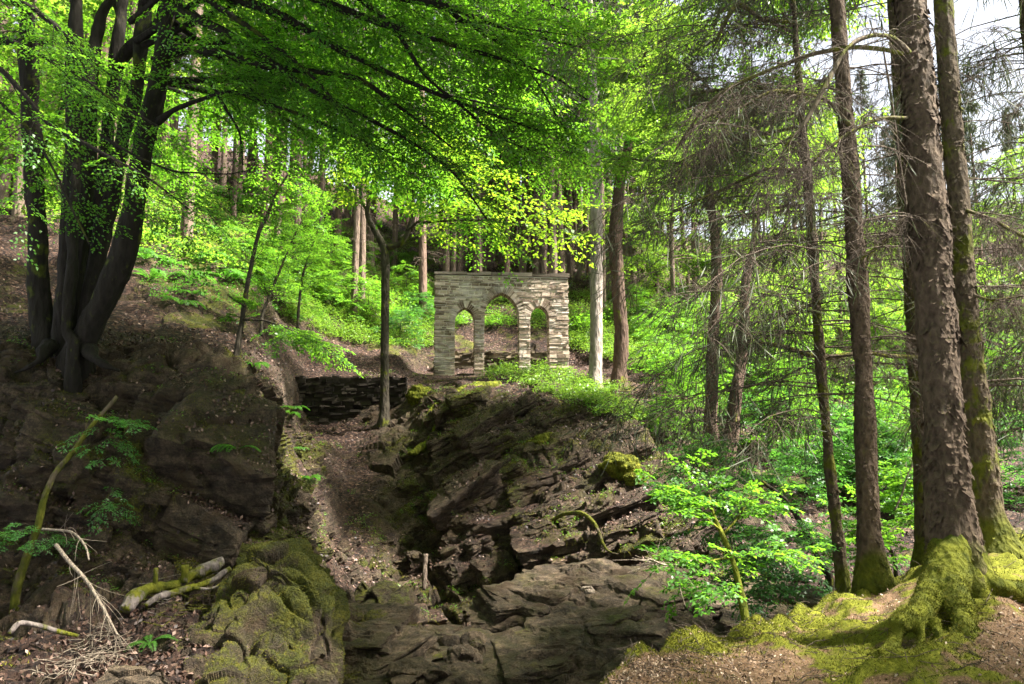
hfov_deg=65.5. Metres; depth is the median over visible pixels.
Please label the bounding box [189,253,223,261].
fern
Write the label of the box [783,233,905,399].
broadleaf tree
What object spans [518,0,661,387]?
spruce tree
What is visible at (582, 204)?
spruce tree
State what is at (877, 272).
broadleaf tree
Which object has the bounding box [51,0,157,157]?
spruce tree
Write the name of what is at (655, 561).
dead branch
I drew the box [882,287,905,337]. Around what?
beech sapling
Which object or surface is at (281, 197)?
spruce tree
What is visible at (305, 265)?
sapling
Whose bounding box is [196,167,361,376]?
sapling
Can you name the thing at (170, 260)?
fern
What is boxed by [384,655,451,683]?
rock
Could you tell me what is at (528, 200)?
broadleaf tree
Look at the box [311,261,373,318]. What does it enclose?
beech sapling
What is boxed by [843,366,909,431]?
beech sapling
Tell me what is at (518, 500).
outcrop plants
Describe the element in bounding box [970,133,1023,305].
broadleaf tree
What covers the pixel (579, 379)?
bilberry shrub
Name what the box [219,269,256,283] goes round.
fern
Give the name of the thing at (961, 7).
sky
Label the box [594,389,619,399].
bilberry shrub
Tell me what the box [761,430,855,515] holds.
beech sapling
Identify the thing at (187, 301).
fern
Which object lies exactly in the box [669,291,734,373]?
beech sapling
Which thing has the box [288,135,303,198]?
spruce tree
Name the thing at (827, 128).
spruce tree
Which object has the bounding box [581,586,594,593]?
stone
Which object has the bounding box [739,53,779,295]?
spruce tree
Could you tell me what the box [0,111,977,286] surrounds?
hillside undergrowth
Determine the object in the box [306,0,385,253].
spruce tree
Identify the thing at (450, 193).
spruce tree
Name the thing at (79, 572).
dead branch
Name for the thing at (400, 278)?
beech sapling
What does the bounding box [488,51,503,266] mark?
spruce tree
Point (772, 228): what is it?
broadleaf tree
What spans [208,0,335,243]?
spruce tree
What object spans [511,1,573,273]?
spruce tree
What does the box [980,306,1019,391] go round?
beech sapling
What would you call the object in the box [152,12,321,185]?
broadleaf tree
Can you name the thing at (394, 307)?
bilberry shrub
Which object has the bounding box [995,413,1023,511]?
beech sapling
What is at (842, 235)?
broadleaf tree
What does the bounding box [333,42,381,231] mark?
spruce tree
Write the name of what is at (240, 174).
spruce tree
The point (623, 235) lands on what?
spruce tree
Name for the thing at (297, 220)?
spruce tree
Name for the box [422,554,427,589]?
broken post
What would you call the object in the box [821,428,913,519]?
beech sapling
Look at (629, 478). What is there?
mossy rock
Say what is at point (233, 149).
spruce tree
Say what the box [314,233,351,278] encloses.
beech sapling
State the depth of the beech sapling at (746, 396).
21.43 m
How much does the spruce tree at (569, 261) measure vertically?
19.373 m
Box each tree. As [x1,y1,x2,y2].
[0,0,67,216]
[0,0,124,203]
[0,0,158,123]
[0,0,676,393]
[0,3,12,128]
[9,0,150,163]
[40,0,252,141]
[48,0,69,201]
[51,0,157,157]
[111,1,282,180]
[121,0,160,198]
[128,4,186,163]
[147,0,220,203]
[152,2,231,241]
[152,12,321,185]
[180,32,311,189]
[203,66,245,175]
[206,20,229,182]
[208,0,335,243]
[212,8,258,217]
[215,39,345,213]
[216,18,263,197]
[240,29,260,192]
[243,121,263,192]
[258,17,307,234]
[271,0,330,280]
[272,121,289,198]
[280,34,310,202]
[286,2,454,267]
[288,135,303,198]
[291,1,433,230]
[306,0,342,253]
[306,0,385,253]
[324,115,609,428]
[325,0,402,323]
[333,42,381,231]
[334,1,399,305]
[371,130,383,225]
[378,93,425,223]
[384,2,426,272]
[392,1,469,314]
[398,24,427,233]
[404,44,413,225]
[414,9,474,262]
[416,47,533,206]
[416,59,472,270]
[425,0,492,271]
[432,23,442,239]
[434,17,483,271]
[438,1,490,271]
[449,26,471,270]
[457,1,509,272]
[457,43,472,249]
[460,0,504,272]
[464,0,519,270]
[466,181,472,250]
[467,1,503,267]
[467,109,504,271]
[472,0,532,271]
[480,0,630,273]
[488,0,516,265]
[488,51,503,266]
[494,157,497,259]
[497,0,533,272]
[500,11,533,272]
[500,52,527,261]
[502,4,565,273]
[511,0,603,273]
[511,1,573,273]
[512,16,565,273]
[513,100,532,255]
[515,77,675,272]
[515,148,533,260]
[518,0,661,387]
[520,1,585,272]
[522,0,920,593]
[526,174,530,242]
[529,0,847,464]
[545,0,976,594]
[547,188,549,261]
[557,4,725,388]
[559,10,585,277]
[560,0,590,278]
[561,2,582,272]
[566,158,686,293]
[570,148,584,265]
[571,100,587,264]
[572,146,589,267]
[573,0,588,254]
[574,0,637,303]
[574,0,647,304]
[577,124,742,333]
[580,0,622,312]
[593,1,626,291]
[605,0,647,284]
[610,59,650,281]
[628,2,670,294]
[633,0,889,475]
[634,86,790,273]
[638,21,646,273]
[638,44,678,280]
[638,166,726,286]
[653,0,1023,659]
[662,50,741,309]
[676,0,993,567]
[681,257,801,397]
[692,156,845,356]
[727,124,880,329]
[729,190,824,288]
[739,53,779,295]
[749,256,853,398]
[761,97,821,302]
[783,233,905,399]
[809,121,826,269]
[818,70,843,278]
[824,212,878,275]
[827,0,1023,540]
[829,210,903,365]
[854,70,880,239]
[870,108,905,334]
[872,254,984,361]
[873,0,1023,558]
[875,133,895,212]
[944,116,974,187]
[962,88,1006,283]
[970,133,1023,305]
[972,223,998,289]
[975,235,1023,413]
[999,106,1023,216]
[1001,109,1022,235]
[1005,103,1023,203]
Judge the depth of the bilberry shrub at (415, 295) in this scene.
38.41 m
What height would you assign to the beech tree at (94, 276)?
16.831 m
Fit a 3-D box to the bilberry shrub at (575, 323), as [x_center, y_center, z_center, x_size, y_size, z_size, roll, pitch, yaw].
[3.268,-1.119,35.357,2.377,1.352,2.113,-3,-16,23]
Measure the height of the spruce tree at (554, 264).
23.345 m
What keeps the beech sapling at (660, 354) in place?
on the hillside
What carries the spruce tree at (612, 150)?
on the hillside
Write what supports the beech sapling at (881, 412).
on the hillside
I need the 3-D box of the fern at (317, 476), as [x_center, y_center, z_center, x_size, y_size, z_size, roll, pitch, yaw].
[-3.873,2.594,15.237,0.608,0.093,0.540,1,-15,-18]
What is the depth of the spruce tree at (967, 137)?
65.67 m
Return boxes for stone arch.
[433,271,569,375]
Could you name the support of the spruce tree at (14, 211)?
on the hillside
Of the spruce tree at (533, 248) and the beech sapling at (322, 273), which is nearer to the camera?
the beech sapling at (322, 273)
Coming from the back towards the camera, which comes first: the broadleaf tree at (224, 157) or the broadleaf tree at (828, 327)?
the broadleaf tree at (224, 157)
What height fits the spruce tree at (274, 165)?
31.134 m
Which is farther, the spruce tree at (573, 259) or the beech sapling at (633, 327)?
the spruce tree at (573, 259)
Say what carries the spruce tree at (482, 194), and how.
on the hillside
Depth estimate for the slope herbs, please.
23.82 m
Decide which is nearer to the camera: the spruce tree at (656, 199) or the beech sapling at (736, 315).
the beech sapling at (736, 315)
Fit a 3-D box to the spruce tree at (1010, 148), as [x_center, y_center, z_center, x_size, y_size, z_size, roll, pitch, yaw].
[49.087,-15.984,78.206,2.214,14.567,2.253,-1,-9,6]
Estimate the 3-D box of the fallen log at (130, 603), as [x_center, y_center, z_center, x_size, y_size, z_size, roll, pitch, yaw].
[-4.484,3.200,10.552,0.230,0.541,1.570,-4,-9,28]
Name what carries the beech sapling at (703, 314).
on the hillside
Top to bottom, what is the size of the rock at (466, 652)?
0.649 m
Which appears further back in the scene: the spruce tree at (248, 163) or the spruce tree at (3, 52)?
the spruce tree at (248, 163)
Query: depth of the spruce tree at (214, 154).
52.00 m
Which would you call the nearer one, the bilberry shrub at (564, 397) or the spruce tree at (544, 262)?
the bilberry shrub at (564, 397)
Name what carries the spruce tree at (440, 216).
on the hillside
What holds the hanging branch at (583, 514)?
hanging from the rock outcrop at (490, 486)
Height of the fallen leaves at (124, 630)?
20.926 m
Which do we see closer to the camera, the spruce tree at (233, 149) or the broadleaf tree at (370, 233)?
the broadleaf tree at (370, 233)
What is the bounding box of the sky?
[13,0,1023,242]
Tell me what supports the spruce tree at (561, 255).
on the hillside
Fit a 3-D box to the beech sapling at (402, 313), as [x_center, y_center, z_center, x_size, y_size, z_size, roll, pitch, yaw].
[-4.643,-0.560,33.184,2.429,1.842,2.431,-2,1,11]
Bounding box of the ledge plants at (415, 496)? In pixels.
[7,336,798,607]
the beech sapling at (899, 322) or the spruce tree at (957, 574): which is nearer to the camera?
the spruce tree at (957, 574)
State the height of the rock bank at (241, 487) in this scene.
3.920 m
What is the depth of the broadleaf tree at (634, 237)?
43.06 m
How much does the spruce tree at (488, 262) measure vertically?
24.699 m
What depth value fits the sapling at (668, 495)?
8.39 m
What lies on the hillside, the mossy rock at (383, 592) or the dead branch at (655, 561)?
the mossy rock at (383, 592)
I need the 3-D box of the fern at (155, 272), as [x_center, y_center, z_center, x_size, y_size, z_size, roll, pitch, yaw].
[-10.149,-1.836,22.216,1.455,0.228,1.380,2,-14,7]
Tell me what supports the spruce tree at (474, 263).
on the hillside
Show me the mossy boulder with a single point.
(280, 608)
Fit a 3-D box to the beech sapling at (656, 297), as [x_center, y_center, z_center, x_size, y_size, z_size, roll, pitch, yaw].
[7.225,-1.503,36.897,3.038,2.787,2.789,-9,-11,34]
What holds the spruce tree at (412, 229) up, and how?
on the hillside
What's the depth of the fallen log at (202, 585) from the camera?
10.35 m
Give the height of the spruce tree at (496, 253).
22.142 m
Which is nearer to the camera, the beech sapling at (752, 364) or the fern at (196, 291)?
the fern at (196, 291)
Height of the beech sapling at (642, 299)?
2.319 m
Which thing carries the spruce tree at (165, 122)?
on the hillside
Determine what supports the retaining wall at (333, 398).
on the hillside
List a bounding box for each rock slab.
[342,602,505,683]
[469,558,824,683]
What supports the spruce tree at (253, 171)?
on the hillside
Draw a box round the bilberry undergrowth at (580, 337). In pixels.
[249,215,1006,475]
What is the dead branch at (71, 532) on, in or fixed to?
attached to the sapling at (19, 578)
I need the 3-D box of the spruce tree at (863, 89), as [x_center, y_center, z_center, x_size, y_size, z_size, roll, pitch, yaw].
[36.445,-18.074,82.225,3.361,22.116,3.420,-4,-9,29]
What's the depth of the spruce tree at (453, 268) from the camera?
43.05 m
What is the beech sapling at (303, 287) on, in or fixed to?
on the hillside
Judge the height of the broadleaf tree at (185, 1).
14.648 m
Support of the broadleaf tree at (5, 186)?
on the hillside
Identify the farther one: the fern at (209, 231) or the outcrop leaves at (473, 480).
the fern at (209, 231)
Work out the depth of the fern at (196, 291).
21.46 m
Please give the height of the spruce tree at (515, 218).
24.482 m
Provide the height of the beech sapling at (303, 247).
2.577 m
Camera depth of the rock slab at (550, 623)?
12.29 m
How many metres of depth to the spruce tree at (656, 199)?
51.44 m
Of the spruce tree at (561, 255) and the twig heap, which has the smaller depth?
the twig heap
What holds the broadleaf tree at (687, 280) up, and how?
on the hillside
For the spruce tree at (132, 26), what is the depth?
32.83 m
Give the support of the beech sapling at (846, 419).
on the hillside
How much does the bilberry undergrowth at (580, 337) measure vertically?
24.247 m
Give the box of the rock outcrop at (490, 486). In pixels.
[328,385,744,625]
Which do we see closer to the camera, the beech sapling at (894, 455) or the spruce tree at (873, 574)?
the spruce tree at (873, 574)
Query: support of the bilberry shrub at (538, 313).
on the hillside
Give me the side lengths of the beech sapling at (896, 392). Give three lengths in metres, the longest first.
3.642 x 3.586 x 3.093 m
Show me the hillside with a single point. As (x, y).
(390, 467)
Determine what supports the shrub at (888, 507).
on the hillside
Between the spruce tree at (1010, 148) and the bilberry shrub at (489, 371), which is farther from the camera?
the spruce tree at (1010, 148)
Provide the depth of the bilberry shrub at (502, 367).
30.32 m
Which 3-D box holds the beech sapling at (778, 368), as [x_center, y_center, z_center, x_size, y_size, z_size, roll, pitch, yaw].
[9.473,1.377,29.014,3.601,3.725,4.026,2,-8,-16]
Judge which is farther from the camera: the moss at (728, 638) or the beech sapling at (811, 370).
the beech sapling at (811, 370)
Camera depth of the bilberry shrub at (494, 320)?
36.41 m
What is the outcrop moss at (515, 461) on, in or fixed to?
on the rock outcrop at (490, 486)
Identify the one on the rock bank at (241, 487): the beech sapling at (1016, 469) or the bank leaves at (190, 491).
the bank leaves at (190, 491)
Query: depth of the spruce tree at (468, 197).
60.93 m
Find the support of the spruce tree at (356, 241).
on the hillside
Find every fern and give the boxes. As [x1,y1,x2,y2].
[123,635,177,652]
[133,268,166,279]
[138,247,172,260]
[162,259,192,267]
[162,296,205,309]
[169,270,217,283]
[177,289,204,294]
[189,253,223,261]
[193,224,227,235]
[196,252,232,259]
[202,185,230,193]
[205,269,250,282]
[210,444,260,451]
[214,190,245,199]
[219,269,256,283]
[239,202,259,209]
[245,361,270,368]
[282,405,309,409]
[297,474,325,479]
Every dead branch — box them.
[7,620,79,636]
[42,514,107,559]
[54,543,139,658]
[630,537,693,602]
[894,457,912,509]
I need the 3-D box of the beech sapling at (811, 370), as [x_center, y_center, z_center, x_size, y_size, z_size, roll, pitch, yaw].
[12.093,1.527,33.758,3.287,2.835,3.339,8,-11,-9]
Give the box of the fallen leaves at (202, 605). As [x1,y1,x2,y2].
[115,572,226,627]
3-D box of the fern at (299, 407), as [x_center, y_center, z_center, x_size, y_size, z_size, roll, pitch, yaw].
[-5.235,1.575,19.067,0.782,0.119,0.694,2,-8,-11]
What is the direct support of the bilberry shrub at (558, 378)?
on the hillside
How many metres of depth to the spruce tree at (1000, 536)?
9.63 m
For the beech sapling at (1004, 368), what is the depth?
29.88 m
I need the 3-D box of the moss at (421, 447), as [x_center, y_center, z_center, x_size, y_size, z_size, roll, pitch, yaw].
[-1.686,2.184,23.566,3.758,2.342,1.494,6,-10,-35]
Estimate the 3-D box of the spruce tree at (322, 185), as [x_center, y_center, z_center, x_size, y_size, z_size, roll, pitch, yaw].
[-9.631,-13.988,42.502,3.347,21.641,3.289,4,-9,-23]
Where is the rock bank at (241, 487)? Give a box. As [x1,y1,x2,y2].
[0,369,333,584]
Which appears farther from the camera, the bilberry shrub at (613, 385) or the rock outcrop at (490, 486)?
the bilberry shrub at (613, 385)
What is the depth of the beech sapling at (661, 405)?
20.86 m
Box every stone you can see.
[405,550,421,559]
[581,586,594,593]
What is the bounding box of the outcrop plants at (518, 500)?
[378,388,713,619]
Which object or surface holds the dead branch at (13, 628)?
on the hillside
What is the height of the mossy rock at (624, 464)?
0.710 m
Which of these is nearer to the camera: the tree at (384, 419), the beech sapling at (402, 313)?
the tree at (384, 419)
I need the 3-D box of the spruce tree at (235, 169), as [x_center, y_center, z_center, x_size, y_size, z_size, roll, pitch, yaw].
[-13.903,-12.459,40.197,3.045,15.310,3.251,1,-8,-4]
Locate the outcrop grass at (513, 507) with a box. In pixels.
[383,389,680,623]
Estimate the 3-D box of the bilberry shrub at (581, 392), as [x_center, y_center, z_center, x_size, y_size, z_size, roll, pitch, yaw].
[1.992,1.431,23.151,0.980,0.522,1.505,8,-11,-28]
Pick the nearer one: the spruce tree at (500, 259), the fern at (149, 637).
the fern at (149, 637)
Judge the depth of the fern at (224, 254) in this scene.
25.85 m
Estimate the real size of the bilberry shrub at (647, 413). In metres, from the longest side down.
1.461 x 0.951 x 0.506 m
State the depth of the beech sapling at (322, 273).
33.48 m
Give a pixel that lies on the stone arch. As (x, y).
(474, 295)
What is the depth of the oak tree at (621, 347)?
27.38 m
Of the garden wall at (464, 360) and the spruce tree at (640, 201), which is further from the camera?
the spruce tree at (640, 201)
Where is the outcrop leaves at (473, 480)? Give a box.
[334,389,732,619]
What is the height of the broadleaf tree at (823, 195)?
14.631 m
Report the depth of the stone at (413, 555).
17.44 m
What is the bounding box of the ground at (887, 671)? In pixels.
[603,534,1023,683]
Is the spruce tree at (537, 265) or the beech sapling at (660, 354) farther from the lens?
the spruce tree at (537, 265)
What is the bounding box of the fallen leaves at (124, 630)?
[0,146,1023,683]
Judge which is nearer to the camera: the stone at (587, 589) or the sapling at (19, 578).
the sapling at (19, 578)
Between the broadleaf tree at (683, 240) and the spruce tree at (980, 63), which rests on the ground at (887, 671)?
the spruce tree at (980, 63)
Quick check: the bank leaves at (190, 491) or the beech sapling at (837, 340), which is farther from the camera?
the beech sapling at (837, 340)
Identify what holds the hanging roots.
hanging from the hillside
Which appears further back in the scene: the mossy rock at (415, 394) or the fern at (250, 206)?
the fern at (250, 206)
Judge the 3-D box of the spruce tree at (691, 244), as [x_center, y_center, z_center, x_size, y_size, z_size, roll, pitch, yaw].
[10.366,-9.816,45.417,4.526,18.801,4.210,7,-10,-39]
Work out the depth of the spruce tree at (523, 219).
47.33 m
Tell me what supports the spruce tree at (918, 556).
on the ground at (887, 671)
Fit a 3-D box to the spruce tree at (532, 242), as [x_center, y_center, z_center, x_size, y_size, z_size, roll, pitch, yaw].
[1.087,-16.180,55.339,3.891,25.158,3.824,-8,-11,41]
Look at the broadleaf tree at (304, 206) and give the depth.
51.91 m
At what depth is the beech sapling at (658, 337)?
28.66 m
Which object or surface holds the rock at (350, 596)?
on the hillside
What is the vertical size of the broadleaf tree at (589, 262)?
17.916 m
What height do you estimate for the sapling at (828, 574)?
2.817 m
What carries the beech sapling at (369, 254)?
on the hillside
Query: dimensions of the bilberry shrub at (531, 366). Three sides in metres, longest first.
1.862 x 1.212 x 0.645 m
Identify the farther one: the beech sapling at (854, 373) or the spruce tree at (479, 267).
the spruce tree at (479, 267)
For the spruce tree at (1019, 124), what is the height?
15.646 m
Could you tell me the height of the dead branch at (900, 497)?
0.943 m
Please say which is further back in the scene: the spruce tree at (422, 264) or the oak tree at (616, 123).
the spruce tree at (422, 264)
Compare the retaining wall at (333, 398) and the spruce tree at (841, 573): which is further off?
the retaining wall at (333, 398)
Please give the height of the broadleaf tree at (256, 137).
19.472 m
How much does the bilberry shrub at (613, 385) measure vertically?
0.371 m
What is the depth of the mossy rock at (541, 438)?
19.07 m
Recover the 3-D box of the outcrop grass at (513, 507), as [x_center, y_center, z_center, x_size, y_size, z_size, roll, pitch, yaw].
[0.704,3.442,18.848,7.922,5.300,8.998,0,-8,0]
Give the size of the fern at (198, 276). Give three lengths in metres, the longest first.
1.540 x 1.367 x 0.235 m
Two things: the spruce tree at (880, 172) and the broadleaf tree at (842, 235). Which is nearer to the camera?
the broadleaf tree at (842, 235)
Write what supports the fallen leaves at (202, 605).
on the hillside
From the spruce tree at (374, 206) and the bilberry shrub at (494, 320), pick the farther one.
the spruce tree at (374, 206)
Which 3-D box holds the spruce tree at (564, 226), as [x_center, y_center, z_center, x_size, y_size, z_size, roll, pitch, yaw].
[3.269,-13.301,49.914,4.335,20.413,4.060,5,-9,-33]
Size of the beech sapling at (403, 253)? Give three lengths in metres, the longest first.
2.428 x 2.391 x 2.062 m
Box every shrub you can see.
[119,231,288,315]
[374,290,420,319]
[403,285,433,305]
[455,311,472,324]
[482,365,508,375]
[484,304,516,327]
[491,360,520,374]
[496,295,508,302]
[519,375,537,384]
[520,356,551,375]
[531,308,545,318]
[540,370,562,380]
[540,380,566,392]
[549,366,580,385]
[549,385,579,399]
[566,384,598,399]
[568,303,612,331]
[568,371,587,383]
[578,375,610,394]
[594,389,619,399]
[598,389,642,405]
[606,379,630,390]
[638,405,658,421]
[799,458,913,576]
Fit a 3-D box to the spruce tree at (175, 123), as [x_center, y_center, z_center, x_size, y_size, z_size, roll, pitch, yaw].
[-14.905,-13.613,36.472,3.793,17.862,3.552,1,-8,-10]
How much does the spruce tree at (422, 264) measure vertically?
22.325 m
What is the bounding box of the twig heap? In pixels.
[23,621,139,683]
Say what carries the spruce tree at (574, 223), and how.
on the hillside
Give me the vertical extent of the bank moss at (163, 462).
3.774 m
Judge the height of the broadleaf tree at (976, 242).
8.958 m
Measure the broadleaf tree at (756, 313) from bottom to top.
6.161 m
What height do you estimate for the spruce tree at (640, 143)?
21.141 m
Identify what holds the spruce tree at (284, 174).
on the hillside
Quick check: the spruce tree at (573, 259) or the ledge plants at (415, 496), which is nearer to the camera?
the ledge plants at (415, 496)
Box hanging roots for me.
[2,345,661,620]
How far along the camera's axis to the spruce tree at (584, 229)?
56.49 m
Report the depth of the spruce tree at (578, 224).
46.42 m
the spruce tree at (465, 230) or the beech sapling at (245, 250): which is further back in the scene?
the spruce tree at (465, 230)
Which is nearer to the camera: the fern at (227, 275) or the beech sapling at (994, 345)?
the fern at (227, 275)
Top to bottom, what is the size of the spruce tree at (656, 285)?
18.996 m
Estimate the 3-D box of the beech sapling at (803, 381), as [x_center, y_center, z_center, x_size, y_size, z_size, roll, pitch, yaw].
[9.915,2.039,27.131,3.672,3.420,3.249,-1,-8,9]
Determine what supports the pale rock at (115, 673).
on the hillside
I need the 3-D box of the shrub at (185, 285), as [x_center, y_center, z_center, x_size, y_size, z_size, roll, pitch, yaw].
[-10.228,-3.017,28.575,4.363,7.042,19.636,1,-8,-5]
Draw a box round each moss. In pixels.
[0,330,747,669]
[0,370,330,583]
[347,385,739,620]
[408,380,501,455]
[603,533,1023,683]
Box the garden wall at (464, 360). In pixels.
[455,351,546,369]
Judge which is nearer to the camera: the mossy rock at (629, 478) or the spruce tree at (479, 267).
the mossy rock at (629, 478)
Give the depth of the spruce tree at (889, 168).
51.24 m
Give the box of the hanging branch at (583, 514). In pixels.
[551,510,617,553]
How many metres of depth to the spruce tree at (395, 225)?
45.20 m
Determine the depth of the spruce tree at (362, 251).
34.85 m
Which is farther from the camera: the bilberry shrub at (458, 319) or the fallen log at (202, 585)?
the bilberry shrub at (458, 319)
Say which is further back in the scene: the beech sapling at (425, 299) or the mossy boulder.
the beech sapling at (425, 299)
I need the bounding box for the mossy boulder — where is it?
[171,537,349,683]
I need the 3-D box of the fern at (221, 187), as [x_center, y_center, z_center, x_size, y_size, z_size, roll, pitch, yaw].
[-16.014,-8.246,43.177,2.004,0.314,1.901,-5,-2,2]
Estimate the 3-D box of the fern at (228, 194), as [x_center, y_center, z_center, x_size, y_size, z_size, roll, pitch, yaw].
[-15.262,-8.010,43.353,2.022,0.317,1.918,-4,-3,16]
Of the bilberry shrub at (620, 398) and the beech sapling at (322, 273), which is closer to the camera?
the bilberry shrub at (620, 398)
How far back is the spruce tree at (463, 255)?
44.77 m
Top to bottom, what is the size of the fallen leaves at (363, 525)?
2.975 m
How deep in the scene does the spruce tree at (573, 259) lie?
53.32 m
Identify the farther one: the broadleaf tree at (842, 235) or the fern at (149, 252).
the broadleaf tree at (842, 235)
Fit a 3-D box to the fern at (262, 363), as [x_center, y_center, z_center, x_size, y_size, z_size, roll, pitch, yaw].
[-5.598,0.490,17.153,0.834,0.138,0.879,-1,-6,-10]
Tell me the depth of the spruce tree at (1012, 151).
89.99 m
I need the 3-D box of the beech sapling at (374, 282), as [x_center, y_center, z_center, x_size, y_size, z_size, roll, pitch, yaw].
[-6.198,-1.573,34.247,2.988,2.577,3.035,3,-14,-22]
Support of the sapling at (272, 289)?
on the hillside
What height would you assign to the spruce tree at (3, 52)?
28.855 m
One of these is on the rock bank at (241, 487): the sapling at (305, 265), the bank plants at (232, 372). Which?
the bank plants at (232, 372)
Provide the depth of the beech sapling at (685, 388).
22.67 m
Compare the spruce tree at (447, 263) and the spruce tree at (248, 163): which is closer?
the spruce tree at (447, 263)
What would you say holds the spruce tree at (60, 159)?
on the hillside
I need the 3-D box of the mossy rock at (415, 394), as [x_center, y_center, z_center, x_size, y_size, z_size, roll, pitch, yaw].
[-2.947,1.744,25.173,0.940,0.892,0.935,-4,-9,25]
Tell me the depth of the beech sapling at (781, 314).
40.52 m
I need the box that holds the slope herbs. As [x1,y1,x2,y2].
[136,181,323,319]
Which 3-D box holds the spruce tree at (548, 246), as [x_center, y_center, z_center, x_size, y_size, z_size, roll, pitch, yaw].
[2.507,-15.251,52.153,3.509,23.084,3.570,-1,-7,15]
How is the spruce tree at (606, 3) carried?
on the hillside
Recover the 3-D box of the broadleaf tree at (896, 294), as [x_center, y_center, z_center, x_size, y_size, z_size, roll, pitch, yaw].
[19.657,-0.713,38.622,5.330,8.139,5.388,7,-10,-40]
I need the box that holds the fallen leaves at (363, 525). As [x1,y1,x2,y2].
[326,447,405,583]
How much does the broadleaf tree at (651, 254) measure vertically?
11.202 m
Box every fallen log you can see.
[119,556,224,613]
[144,566,231,607]
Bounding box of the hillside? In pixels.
[0,57,1023,683]
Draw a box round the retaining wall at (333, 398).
[294,375,407,425]
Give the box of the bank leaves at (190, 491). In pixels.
[0,369,334,580]
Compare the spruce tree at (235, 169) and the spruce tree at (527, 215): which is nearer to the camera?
the spruce tree at (235, 169)
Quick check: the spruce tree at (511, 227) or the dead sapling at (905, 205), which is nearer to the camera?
the dead sapling at (905, 205)
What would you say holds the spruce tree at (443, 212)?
on the hillside
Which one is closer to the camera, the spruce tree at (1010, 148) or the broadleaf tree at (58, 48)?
the broadleaf tree at (58, 48)
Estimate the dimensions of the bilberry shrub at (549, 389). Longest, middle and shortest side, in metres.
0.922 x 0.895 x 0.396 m
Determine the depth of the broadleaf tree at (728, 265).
39.08 m
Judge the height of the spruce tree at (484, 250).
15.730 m
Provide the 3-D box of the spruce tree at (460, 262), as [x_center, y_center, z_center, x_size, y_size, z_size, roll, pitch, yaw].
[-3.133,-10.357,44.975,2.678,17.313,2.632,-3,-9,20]
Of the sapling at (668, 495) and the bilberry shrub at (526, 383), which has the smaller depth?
the sapling at (668, 495)
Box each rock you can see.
[94,663,170,683]
[345,589,355,602]
[354,579,417,605]
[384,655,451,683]
[405,384,432,405]
[443,643,482,663]
[525,431,553,443]
[598,451,640,480]
[623,470,649,486]
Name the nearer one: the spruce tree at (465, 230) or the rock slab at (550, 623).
the rock slab at (550, 623)
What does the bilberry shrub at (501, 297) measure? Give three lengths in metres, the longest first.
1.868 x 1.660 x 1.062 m
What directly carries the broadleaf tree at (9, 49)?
on the hillside
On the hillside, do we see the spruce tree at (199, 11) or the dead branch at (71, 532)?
the spruce tree at (199, 11)
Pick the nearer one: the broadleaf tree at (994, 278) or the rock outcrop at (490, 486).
the rock outcrop at (490, 486)
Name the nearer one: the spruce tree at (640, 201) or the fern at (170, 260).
the fern at (170, 260)
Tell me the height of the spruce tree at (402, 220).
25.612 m
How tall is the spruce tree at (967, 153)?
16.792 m
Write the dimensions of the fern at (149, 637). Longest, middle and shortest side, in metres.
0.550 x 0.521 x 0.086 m
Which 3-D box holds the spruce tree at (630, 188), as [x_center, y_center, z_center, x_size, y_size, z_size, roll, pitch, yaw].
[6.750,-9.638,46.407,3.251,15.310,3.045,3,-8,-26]
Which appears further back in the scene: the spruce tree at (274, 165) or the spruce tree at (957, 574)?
the spruce tree at (274, 165)
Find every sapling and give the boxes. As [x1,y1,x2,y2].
[0,395,157,613]
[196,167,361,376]
[212,216,280,281]
[241,190,337,335]
[255,247,327,320]
[272,190,355,329]
[274,222,329,281]
[288,243,345,304]
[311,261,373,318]
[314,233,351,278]
[338,274,400,324]
[340,241,380,275]
[370,307,428,349]
[389,247,417,275]
[390,260,432,301]
[398,291,434,324]
[603,279,654,323]
[624,448,832,621]
[627,305,696,383]
[627,307,674,347]
[637,386,704,445]
[638,336,724,407]
[648,277,695,332]
[650,431,854,626]
[655,293,708,345]
[656,347,743,435]
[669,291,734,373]
[691,326,770,402]
[697,301,782,377]
[718,385,811,466]
[739,370,848,474]
[743,328,819,424]
[751,286,812,341]
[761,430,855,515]
[765,355,850,429]
[767,395,897,479]
[773,350,842,398]
[799,422,909,509]
[800,312,854,376]
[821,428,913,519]
[828,335,905,408]
[836,383,910,466]
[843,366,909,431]
[850,386,1012,489]
[853,314,907,378]
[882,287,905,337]
[883,52,925,548]
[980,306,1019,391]
[984,331,1022,437]
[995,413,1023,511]
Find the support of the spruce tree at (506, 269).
on the hillside
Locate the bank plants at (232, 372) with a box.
[0,366,320,555]
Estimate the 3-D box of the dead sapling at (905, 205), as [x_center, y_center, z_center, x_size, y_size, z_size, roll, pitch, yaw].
[5.581,-0.684,11.200,0.284,7.361,0.062,0,-8,0]
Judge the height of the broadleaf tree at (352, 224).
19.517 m

